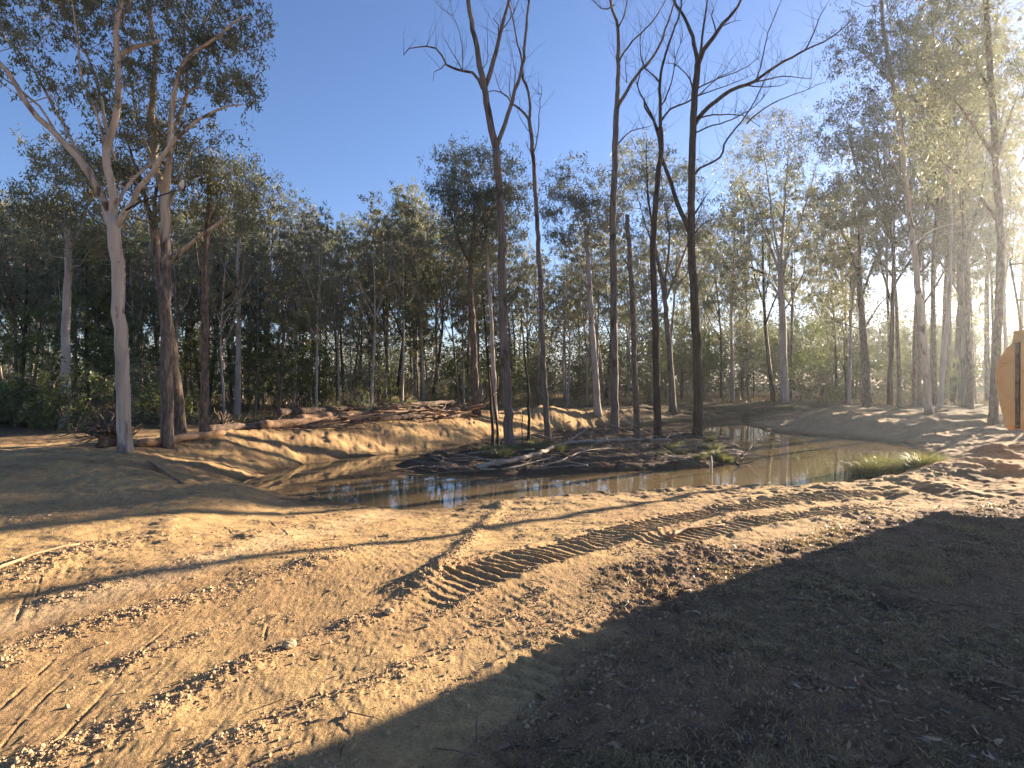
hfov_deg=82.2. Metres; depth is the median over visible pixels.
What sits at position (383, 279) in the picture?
forest gum tree
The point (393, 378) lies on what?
undergrowth shrub
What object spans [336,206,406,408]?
forest gum tree
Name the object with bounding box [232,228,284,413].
forest gum tree
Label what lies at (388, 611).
clod
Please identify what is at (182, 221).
forest gum tree
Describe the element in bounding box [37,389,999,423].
forest floor grass
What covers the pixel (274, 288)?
forest gum tree
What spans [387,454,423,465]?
fallen branch
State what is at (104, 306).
forest gum tree
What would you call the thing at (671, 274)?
forest gum tree
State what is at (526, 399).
undergrowth shrub
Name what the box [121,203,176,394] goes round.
forest gum tree
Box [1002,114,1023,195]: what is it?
forest gum tree
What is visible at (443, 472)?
fallen branch
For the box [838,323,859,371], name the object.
forest gum tree
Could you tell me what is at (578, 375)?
undergrowth shrub
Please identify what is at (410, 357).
forest gum tree
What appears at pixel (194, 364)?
forest gum tree
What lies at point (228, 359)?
forest gum tree
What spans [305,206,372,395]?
forest gum tree
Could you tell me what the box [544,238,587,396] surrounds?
forest gum tree
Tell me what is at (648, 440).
fallen branch
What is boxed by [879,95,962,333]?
forest gum tree
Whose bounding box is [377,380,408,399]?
undergrowth shrub
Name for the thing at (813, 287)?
forest gum tree
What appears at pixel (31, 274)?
forest gum tree
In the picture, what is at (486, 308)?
forest gum tree
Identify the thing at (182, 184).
bird
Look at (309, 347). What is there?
undergrowth shrub
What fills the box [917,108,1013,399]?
forest gum tree
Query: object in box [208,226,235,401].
forest gum tree
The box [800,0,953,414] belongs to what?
thin leaning gum
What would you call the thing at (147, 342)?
undergrowth shrub
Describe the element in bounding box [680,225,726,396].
forest gum tree
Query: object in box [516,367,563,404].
undergrowth shrub
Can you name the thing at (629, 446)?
fallen branch
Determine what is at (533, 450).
grass tuft
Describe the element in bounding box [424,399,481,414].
branch
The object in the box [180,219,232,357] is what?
forest gum tree
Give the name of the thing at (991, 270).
forest gum tree
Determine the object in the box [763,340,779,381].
forest gum tree
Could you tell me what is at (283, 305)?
forest gum tree
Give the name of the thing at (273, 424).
log
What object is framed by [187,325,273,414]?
undergrowth shrub
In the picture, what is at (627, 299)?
forest gum tree
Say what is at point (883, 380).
undergrowth shrub
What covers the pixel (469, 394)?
undergrowth shrub
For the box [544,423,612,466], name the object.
fallen branch
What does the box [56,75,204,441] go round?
leaning gum tree
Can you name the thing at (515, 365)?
undergrowth shrub
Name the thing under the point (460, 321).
forest gum tree
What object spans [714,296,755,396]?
forest gum tree
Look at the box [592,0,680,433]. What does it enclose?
dead straight tree
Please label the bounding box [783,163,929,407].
round crowned gum
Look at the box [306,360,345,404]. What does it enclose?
undergrowth shrub
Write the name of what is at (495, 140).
dead forked tree
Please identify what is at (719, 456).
grass tuft
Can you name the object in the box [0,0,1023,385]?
sky
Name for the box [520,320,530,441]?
thin dead stem
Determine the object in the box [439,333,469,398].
undergrowth shrub
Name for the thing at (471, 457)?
fallen branch
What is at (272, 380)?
undergrowth shrub
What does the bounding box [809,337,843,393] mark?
undergrowth shrub
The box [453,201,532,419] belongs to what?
white slender gum
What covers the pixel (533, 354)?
undergrowth shrub
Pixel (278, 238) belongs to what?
forest gum tree
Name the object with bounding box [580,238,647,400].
forest gum tree
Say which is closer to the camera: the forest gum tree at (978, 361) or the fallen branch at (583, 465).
the fallen branch at (583, 465)
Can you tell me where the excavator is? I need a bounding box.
[995,259,1023,429]
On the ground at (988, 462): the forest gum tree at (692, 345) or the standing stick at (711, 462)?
the forest gum tree at (692, 345)
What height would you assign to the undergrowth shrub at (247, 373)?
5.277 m
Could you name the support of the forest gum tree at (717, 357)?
on the ground at (988, 462)
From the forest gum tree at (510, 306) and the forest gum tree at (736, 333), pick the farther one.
the forest gum tree at (510, 306)
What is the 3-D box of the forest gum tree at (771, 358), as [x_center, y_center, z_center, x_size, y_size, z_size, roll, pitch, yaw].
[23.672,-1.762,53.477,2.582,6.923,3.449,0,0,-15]
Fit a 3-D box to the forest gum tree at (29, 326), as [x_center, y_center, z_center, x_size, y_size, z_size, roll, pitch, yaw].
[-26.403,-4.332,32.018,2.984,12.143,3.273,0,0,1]
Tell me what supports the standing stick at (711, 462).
in the pond water
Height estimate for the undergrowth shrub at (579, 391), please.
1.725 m
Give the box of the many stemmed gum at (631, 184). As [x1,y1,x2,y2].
[588,124,744,411]
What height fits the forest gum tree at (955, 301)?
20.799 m
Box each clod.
[282,639,296,649]
[342,712,348,717]
[384,608,393,614]
[1009,499,1017,503]
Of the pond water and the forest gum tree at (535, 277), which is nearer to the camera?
the pond water
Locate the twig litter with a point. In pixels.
(595, 433)
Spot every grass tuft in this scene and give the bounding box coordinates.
[469,444,488,450]
[475,442,506,452]
[483,446,526,458]
[503,443,533,451]
[515,440,536,449]
[522,447,538,453]
[525,437,562,447]
[532,442,570,452]
[655,448,672,454]
[664,442,680,448]
[670,448,686,454]
[677,441,691,445]
[689,453,710,460]
[700,434,718,441]
[702,441,724,450]
[705,449,727,461]
[716,455,738,462]
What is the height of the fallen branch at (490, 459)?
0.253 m
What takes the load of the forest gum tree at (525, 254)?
on the ground at (988, 462)
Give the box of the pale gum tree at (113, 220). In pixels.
[0,0,242,454]
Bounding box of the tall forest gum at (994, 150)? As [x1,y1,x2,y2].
[867,0,1023,425]
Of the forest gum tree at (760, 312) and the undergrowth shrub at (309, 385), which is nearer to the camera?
the undergrowth shrub at (309, 385)
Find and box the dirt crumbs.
[0,444,1023,767]
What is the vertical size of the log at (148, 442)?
0.246 m
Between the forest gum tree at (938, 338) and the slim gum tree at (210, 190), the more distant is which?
the forest gum tree at (938, 338)
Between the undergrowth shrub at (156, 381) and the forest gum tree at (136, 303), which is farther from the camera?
the forest gum tree at (136, 303)
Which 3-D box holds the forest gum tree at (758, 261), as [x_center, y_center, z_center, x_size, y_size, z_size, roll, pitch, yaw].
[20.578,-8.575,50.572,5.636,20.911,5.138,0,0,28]
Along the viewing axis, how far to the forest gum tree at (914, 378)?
34.48 m
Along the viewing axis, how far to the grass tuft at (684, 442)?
18.34 m
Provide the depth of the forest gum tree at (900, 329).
48.62 m
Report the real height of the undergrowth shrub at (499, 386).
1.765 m
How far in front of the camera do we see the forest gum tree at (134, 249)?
32.49 m
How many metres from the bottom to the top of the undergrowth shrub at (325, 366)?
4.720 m
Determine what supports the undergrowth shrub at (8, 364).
on the ground at (988, 462)
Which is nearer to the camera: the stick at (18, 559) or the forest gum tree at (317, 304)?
the stick at (18, 559)
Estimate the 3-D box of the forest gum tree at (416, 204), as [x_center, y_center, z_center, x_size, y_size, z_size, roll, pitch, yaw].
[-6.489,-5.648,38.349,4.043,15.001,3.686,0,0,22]
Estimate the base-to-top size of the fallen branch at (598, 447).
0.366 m
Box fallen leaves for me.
[0,427,1023,767]
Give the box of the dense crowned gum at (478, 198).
[416,130,540,416]
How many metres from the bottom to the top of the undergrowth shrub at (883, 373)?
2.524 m
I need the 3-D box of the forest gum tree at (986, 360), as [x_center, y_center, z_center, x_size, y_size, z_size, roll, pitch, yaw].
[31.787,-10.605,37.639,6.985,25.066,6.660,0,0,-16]
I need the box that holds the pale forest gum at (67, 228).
[0,123,139,427]
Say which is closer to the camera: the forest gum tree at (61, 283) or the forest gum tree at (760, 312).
the forest gum tree at (61, 283)
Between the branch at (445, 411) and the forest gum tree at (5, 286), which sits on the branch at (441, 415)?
the branch at (445, 411)
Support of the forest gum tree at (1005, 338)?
on the ground at (988, 462)
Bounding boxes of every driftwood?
[725,454,757,465]
[738,437,758,457]
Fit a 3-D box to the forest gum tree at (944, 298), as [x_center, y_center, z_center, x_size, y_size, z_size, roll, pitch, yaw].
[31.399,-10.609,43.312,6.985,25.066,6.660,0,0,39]
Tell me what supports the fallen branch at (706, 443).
on the ground at (988, 462)
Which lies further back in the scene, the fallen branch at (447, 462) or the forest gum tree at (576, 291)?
the forest gum tree at (576, 291)
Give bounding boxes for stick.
[0,543,79,567]
[149,460,184,483]
[669,524,724,539]
[682,541,744,569]
[710,456,712,472]
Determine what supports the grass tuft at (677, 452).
on the ground at (988, 462)
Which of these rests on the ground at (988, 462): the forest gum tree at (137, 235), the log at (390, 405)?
the forest gum tree at (137, 235)
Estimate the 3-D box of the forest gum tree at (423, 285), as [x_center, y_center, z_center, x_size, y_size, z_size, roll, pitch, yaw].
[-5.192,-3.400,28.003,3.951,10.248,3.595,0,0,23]
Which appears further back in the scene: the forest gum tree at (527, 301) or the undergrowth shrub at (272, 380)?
the forest gum tree at (527, 301)
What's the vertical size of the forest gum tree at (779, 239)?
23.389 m
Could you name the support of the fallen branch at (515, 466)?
on the ground at (988, 462)
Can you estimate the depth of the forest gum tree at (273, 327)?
32.34 m
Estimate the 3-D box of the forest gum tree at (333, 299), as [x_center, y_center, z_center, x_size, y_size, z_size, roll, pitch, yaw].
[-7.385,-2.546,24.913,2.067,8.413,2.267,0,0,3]
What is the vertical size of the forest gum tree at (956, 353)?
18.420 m
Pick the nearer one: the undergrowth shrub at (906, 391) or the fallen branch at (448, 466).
the fallen branch at (448, 466)
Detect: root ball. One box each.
[59,405,151,447]
[210,408,235,424]
[468,407,481,417]
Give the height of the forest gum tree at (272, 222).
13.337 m
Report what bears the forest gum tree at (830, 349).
on the ground at (988, 462)
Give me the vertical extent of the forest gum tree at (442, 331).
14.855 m
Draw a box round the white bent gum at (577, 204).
[522,149,632,416]
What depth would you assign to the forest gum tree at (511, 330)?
32.80 m
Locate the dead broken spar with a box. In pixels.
[621,214,640,441]
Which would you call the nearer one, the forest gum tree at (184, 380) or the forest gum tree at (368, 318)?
the forest gum tree at (368, 318)
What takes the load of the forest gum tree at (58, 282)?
on the ground at (988, 462)
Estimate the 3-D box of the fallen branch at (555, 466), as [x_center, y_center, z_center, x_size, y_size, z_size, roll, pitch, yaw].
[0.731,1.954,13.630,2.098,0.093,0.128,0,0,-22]
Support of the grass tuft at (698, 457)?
on the ground at (988, 462)
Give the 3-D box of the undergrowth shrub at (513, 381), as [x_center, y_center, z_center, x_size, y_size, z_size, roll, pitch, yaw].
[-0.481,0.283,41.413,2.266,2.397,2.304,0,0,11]
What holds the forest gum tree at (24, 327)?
on the ground at (988, 462)
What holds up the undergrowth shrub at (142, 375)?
on the ground at (988, 462)
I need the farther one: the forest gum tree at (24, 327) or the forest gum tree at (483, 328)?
the forest gum tree at (483, 328)
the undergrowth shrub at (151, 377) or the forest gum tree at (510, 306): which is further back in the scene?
the forest gum tree at (510, 306)
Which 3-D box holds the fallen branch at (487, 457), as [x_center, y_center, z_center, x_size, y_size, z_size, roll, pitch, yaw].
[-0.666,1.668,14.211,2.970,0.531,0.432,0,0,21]
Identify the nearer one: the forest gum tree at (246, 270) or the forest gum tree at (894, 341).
the forest gum tree at (246, 270)
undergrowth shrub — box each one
[0,303,60,424]
[0,329,27,390]
[0,373,41,426]
[0,382,53,424]
[0,404,25,425]
[0,405,34,425]
[3,387,60,427]
[4,290,114,415]
[5,351,115,431]
[9,395,72,429]
[31,402,80,424]
[34,362,72,403]
[58,296,144,416]
[91,391,114,411]
[92,314,160,412]
[109,356,160,422]
[131,383,199,427]
[133,377,199,421]
[139,323,199,399]
[141,393,191,419]
[143,367,156,387]
[178,343,215,389]
[184,365,221,403]
[186,396,232,413]
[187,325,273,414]
[199,295,275,410]
[209,352,273,411]
[213,358,233,398]
[226,338,269,399]
[242,355,262,401]
[244,304,307,408]
[249,365,289,406]
[253,308,333,416]
[267,354,318,406]
[273,318,336,406]
[282,357,323,407]
[287,370,342,406]
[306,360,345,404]
[312,402,344,411]
[324,396,364,411]
[340,361,397,409]
[347,351,399,402]
[348,369,383,404]
[351,380,378,401]
[374,367,399,397]
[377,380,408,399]
[387,395,417,408]
[392,373,424,401]
[400,371,412,395]
[408,372,425,396]
[417,388,439,400]
[418,394,445,406]
[420,376,450,400]
[427,391,460,407]
[436,381,469,400]
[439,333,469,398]
[441,343,470,389]
[450,390,470,402]
[452,358,470,395]
[465,320,522,400]
[468,347,501,402]
[480,344,511,396]
[482,364,512,395]
[482,378,513,407]
[491,354,522,388]
[497,373,517,400]
[498,374,524,401]
[500,371,523,398]
[513,360,534,393]
[514,391,542,405]
[516,337,553,395]
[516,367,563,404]
[519,355,556,402]
[539,371,564,397]
[561,356,592,399]
[569,381,591,399]
[570,351,599,398]
[570,369,602,398]
[585,344,626,402]
[600,364,630,401]
[626,345,673,402]
[639,386,653,398]
[644,332,685,396]
[661,358,692,397]
[686,348,720,398]
[689,374,715,397]
[721,371,746,396]
[787,352,818,400]
[793,378,824,397]
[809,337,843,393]
[811,365,843,399]
[822,379,851,400]
[829,382,857,400]
[840,347,884,401]
[871,366,910,400]
[874,376,901,394]
[875,345,922,394]
[893,358,911,399]
[902,385,922,400]
[945,356,978,398]
[975,358,990,396]
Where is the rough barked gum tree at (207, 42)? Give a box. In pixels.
[65,0,278,448]
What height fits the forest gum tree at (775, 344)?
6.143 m
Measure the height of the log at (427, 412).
0.243 m
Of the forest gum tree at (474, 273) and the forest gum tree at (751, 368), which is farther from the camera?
the forest gum tree at (474, 273)
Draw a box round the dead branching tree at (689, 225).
[630,0,853,435]
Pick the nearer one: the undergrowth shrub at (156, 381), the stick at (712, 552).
the stick at (712, 552)
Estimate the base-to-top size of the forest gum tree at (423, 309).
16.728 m
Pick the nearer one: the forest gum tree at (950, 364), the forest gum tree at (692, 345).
the forest gum tree at (950, 364)
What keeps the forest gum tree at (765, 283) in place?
on the ground at (988, 462)
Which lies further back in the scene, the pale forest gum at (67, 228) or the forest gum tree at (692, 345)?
the forest gum tree at (692, 345)
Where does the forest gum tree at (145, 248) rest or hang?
on the ground at (988, 462)
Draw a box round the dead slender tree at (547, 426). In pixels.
[488,4,554,440]
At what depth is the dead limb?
11.43 m
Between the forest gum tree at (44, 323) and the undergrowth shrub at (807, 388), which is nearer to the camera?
the forest gum tree at (44, 323)
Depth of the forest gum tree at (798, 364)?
53.26 m
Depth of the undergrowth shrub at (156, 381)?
20.12 m
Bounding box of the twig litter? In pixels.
[396,424,743,472]
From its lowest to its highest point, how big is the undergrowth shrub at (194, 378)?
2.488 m
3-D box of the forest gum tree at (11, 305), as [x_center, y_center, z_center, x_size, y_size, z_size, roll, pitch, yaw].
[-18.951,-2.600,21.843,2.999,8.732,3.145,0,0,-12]
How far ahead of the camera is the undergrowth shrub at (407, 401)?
25.44 m
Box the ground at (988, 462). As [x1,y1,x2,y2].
[0,386,1023,767]
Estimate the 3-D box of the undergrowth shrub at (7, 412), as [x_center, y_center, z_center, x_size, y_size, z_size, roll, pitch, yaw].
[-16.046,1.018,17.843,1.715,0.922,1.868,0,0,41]
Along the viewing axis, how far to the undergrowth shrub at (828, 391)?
42.26 m
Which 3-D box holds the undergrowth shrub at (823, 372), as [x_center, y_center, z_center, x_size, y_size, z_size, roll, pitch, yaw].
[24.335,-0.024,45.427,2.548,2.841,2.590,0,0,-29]
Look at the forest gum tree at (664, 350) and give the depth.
46.56 m
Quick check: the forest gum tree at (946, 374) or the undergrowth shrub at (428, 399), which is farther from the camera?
the forest gum tree at (946, 374)
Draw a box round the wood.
[0,279,1023,392]
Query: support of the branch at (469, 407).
on the branch at (479, 407)
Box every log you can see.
[137,429,225,446]
[209,423,260,430]
[259,414,362,428]
[275,402,406,415]
[295,408,406,418]
[341,413,459,421]
[371,407,465,415]
[382,400,454,407]
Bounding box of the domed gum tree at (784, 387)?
[696,93,840,402]
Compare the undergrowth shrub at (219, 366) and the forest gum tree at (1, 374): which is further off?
the undergrowth shrub at (219, 366)
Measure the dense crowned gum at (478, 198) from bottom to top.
11.797 m
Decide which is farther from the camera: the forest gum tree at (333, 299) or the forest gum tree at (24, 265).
the forest gum tree at (24, 265)
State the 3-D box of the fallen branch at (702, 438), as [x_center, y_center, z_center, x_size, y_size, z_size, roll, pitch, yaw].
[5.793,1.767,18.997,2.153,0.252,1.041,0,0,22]
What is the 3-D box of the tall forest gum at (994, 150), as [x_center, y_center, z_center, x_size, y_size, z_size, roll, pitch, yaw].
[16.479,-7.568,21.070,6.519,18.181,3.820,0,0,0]
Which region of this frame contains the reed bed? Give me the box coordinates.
[815,448,962,476]
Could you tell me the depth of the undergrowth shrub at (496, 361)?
39.48 m
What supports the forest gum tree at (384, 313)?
on the ground at (988, 462)
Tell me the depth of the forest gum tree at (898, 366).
32.66 m
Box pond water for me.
[238,419,926,509]
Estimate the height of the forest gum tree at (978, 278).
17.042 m
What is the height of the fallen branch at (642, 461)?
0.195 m
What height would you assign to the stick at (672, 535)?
0.086 m
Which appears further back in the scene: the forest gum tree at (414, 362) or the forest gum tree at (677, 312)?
the forest gum tree at (677, 312)
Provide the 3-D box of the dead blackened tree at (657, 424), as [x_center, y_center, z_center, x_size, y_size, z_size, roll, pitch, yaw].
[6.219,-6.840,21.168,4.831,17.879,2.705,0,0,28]
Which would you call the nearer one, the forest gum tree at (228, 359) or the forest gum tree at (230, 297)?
the forest gum tree at (228, 359)
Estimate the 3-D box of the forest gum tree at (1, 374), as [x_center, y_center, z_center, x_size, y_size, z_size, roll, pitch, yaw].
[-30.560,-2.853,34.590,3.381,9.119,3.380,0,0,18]
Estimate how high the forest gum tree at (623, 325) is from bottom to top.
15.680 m
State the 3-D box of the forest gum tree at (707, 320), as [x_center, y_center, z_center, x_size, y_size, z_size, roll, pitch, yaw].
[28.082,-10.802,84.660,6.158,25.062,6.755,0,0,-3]
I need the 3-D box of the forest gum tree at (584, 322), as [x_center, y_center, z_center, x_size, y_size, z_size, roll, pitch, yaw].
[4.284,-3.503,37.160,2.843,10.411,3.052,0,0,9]
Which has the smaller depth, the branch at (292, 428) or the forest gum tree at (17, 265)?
the branch at (292, 428)
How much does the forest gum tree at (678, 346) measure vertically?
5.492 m
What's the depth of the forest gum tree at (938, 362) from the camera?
56.94 m
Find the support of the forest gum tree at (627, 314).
on the ground at (988, 462)
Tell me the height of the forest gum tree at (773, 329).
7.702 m
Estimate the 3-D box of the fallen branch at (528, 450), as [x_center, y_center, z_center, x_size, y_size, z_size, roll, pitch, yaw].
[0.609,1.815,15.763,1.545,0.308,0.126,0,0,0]
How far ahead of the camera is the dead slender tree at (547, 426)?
20.31 m
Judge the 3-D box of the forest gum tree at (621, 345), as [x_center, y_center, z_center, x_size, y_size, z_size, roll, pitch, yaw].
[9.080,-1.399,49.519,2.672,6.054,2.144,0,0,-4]
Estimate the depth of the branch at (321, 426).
17.64 m
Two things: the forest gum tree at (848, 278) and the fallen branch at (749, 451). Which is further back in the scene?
the forest gum tree at (848, 278)
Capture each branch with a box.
[279,421,309,430]
[303,409,351,427]
[305,422,354,425]
[307,411,354,424]
[307,418,361,429]
[341,416,379,424]
[342,413,381,418]
[345,449,439,457]
[366,455,424,463]
[372,407,415,411]
[374,409,426,412]
[378,410,413,417]
[386,401,436,405]
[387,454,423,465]
[396,465,476,476]
[406,453,474,469]
[419,448,454,452]
[421,409,459,411]
[423,412,473,416]
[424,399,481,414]
[430,402,466,416]
[431,399,462,407]
[434,445,539,463]
[434,461,471,470]
[441,451,494,460]
[442,440,482,459]
[453,449,530,460]
[466,376,501,410]
[466,404,482,409]
[470,449,499,452]
[480,455,554,469]
[507,456,592,465]
[508,465,584,469]
[509,446,559,455]
[519,431,554,439]
[532,453,630,469]
[534,446,574,459]
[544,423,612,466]
[557,443,657,459]
[581,439,618,450]
[589,431,640,444]
[598,420,642,441]
[605,435,647,447]
[607,406,660,438]
[609,429,669,452]
[625,455,680,461]
[644,449,685,459]
[653,422,692,442]
[659,435,725,441]
[673,442,714,449]
[681,439,730,445]
[724,437,788,454]
[728,446,782,458]
[733,441,774,457]
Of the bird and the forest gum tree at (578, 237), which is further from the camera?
the forest gum tree at (578, 237)
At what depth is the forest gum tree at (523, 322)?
66.43 m
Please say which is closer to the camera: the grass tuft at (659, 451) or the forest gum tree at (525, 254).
the grass tuft at (659, 451)
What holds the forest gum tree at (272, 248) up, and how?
on the ground at (988, 462)
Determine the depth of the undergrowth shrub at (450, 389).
38.15 m
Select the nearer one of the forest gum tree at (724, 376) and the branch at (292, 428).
the branch at (292, 428)
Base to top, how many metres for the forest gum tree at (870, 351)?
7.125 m
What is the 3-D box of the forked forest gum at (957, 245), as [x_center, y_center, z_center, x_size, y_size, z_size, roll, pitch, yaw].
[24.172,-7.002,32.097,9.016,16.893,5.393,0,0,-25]
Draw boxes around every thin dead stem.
[483,299,494,447]
[488,355,499,447]
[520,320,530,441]
[520,400,523,443]
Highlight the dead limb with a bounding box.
[117,182,194,214]
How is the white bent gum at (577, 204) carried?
on the ground at (988, 462)
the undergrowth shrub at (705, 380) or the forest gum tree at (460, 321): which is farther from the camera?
the undergrowth shrub at (705, 380)
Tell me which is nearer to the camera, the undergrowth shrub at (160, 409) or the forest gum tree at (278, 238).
the undergrowth shrub at (160, 409)
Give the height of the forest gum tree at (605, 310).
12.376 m
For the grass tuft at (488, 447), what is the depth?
16.32 m
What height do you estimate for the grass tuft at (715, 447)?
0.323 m
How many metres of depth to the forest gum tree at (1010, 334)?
49.84 m
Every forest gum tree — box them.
[0,189,33,265]
[0,189,82,397]
[0,199,53,390]
[0,202,20,291]
[0,203,51,401]
[0,215,55,310]
[0,235,14,353]
[0,236,11,272]
[0,263,23,402]
[0,275,50,395]
[3,188,83,400]
[6,218,63,379]
[10,197,58,377]
[13,209,47,377]
[17,196,98,405]
[19,204,108,391]
[34,200,134,416]
[41,243,97,371]
[49,215,159,373]
[55,217,105,318]
[61,252,107,373]
[71,284,141,406]
[72,230,109,386]
[75,208,155,406]
[78,210,143,405]
[80,223,153,397]
[94,225,157,418]
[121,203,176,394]
[123,207,155,320]
[125,262,154,404]
[126,232,156,379]
[129,207,191,384]
[130,225,187,370]
[137,191,202,358]
[139,192,234,389]
[144,253,186,361]
[150,267,223,404]
[159,205,232,396]
[171,189,221,334]
[171,195,266,402]
[171,213,216,398]
[177,201,270,404]
[180,199,245,415]
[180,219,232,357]
[181,327,210,379]
[186,204,257,395]
[192,215,262,415]
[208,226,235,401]
[214,224,276,382]
[220,255,282,409]
[223,183,272,401]
[224,239,274,411]
[231,200,302,396]
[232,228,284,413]
[243,181,310,405]
[244,291,304,407]
[245,214,307,402]
[259,232,313,417]
[266,181,327,326]
[271,197,342,407]
[272,247,292,394]
[282,199,345,406]
[287,202,325,376]
[288,225,345,401]
[288,276,348,406]
[289,211,344,405]
[302,253,354,399]
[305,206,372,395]
[305,227,347,379]
[314,228,367,405]
[315,212,356,389]
[331,269,368,404]
[332,236,388,393]
[333,268,387,398]
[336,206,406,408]
[342,289,392,401]
[343,216,411,399]
[349,188,408,401]
[349,209,396,268]
[349,268,386,395]
[350,206,407,402]
[358,285,392,401]
[360,215,397,352]
[364,202,449,399]
[373,179,434,402]
[374,183,435,398]
[380,184,434,401]
[382,333,407,378]
[385,256,445,400]
[388,186,440,408]
[388,196,437,398]
[394,177,447,385]
[405,205,436,389]
[408,234,438,392]
[409,206,465,397]
[414,197,466,393]
[414,218,455,389]
[418,216,463,394]
[420,220,478,406]
[431,217,497,403]
[442,220,491,406]
[444,205,509,387]
[447,243,494,379]
[449,264,488,405]
[468,294,508,395]
[473,230,536,370]
[476,251,497,393]
[478,238,515,354]
[488,255,530,393]
[493,286,524,374]
[506,238,543,383]
[506,251,550,385]
[510,248,556,405]
[518,240,559,353]
[527,288,563,369]
[543,259,585,406]
[544,224,585,401]
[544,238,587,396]
[556,255,587,395]
[561,224,626,394]
[561,249,601,402]
[564,215,609,399]
[572,206,626,370]
[573,320,608,378]
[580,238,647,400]
[595,225,628,325]
[602,259,643,393]
[604,234,646,395]
[605,219,650,350]
[606,333,631,396]
[620,298,661,374]
[632,213,678,399]
[636,205,683,379]
[641,316,674,386]
[643,209,716,390]
[645,336,675,385]
[649,328,676,398]
[659,314,690,374]
[662,332,690,398]
[664,315,692,395]
[666,224,708,395]
[669,270,690,386]
[672,223,735,392]
[672,307,708,401]
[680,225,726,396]
[682,291,716,377]
[683,235,742,398]
[685,322,722,377]
[685,325,713,364]
[695,223,728,390]
[701,328,719,399]
[703,326,728,391]
[704,187,763,402]
[707,185,758,395]
[712,340,729,384]
[713,325,743,374]
[714,170,779,397]
[714,191,808,400]
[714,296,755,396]
[723,227,773,395]
[725,310,766,396]
[730,319,769,398]
[733,318,761,385]
[737,328,773,397]
[745,316,776,391]
[752,159,814,331]
[754,316,779,378]
[755,192,840,398]
[755,331,788,396]
[757,331,793,396]
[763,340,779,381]
[771,308,821,394]
[775,317,799,394]
[784,183,844,395]
[787,335,818,389]
[796,233,852,400]
[796,315,829,396]
[801,312,837,393]
[801,317,830,391]
[802,181,870,397]
[807,324,847,392]
[810,338,833,385]
[811,173,871,328]
[811,316,844,385]
[812,271,867,401]
[819,166,892,399]
[823,171,896,404]
[828,79,933,406]
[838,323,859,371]
[839,128,954,404]
[840,339,860,379]
[841,122,930,357]
[846,316,887,399]
[853,84,955,404]
[853,318,881,388]
[853,341,861,392]
[855,334,880,393]
[867,0,1023,408]
[869,339,883,392]
[873,309,911,375]
[873,335,885,390]
[874,314,910,370]
[876,323,910,374]
[878,322,912,393]
[879,1,1020,406]
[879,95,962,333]
[883,79,997,399]
[884,146,991,404]
[885,0,1006,407]
[891,51,1018,385]
[894,84,1014,395]
[895,133,1023,402]
[897,6,1023,403]
[909,320,940,378]
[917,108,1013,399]
[919,113,1012,402]
[926,123,1019,404]
[926,318,952,371]
[926,321,941,364]
[932,6,1023,403]
[936,340,940,378]
[939,119,1023,359]
[952,304,983,372]
[952,336,983,381]
[970,91,1023,349]
[974,333,990,392]
[978,338,1003,368]
[986,68,1023,329]
[1001,320,1023,354]
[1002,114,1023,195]
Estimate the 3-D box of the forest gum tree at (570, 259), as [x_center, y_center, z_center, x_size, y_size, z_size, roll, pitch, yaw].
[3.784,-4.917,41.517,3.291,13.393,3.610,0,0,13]
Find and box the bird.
[180,178,185,193]
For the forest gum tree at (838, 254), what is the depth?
46.61 m
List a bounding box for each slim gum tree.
[151,113,273,431]
[194,147,293,418]
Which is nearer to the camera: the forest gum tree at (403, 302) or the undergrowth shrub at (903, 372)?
the forest gum tree at (403, 302)
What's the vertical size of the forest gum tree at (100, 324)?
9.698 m
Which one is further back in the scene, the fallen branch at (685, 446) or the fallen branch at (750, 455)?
the fallen branch at (685, 446)
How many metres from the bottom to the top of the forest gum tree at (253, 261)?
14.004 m
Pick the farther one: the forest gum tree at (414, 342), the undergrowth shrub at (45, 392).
the forest gum tree at (414, 342)
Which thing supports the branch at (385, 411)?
on the log at (427, 412)
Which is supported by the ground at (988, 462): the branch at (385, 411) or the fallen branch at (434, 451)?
the fallen branch at (434, 451)
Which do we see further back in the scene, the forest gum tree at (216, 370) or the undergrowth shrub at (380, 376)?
the forest gum tree at (216, 370)
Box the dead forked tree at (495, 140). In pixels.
[403,0,545,446]
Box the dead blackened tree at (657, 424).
[615,0,751,438]
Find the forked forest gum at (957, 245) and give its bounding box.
[873,98,1023,406]
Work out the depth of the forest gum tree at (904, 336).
47.52 m
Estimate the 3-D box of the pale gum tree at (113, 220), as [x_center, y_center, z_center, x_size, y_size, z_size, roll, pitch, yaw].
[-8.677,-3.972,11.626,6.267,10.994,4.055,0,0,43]
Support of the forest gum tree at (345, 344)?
on the ground at (988, 462)
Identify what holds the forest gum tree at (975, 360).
on the ground at (988, 462)
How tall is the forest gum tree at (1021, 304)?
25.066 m
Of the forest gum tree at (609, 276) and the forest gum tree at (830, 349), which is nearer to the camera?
the forest gum tree at (830, 349)
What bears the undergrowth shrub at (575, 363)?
on the ground at (988, 462)
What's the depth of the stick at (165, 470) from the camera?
10.64 m
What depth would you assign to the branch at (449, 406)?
24.57 m
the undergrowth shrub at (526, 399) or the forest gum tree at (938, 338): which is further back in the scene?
the forest gum tree at (938, 338)
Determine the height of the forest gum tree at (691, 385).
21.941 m
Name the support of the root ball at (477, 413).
on the ground at (988, 462)
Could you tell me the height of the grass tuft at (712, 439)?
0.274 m
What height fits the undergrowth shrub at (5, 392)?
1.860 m
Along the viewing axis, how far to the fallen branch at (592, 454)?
14.61 m
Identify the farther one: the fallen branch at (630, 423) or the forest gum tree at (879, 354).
the forest gum tree at (879, 354)

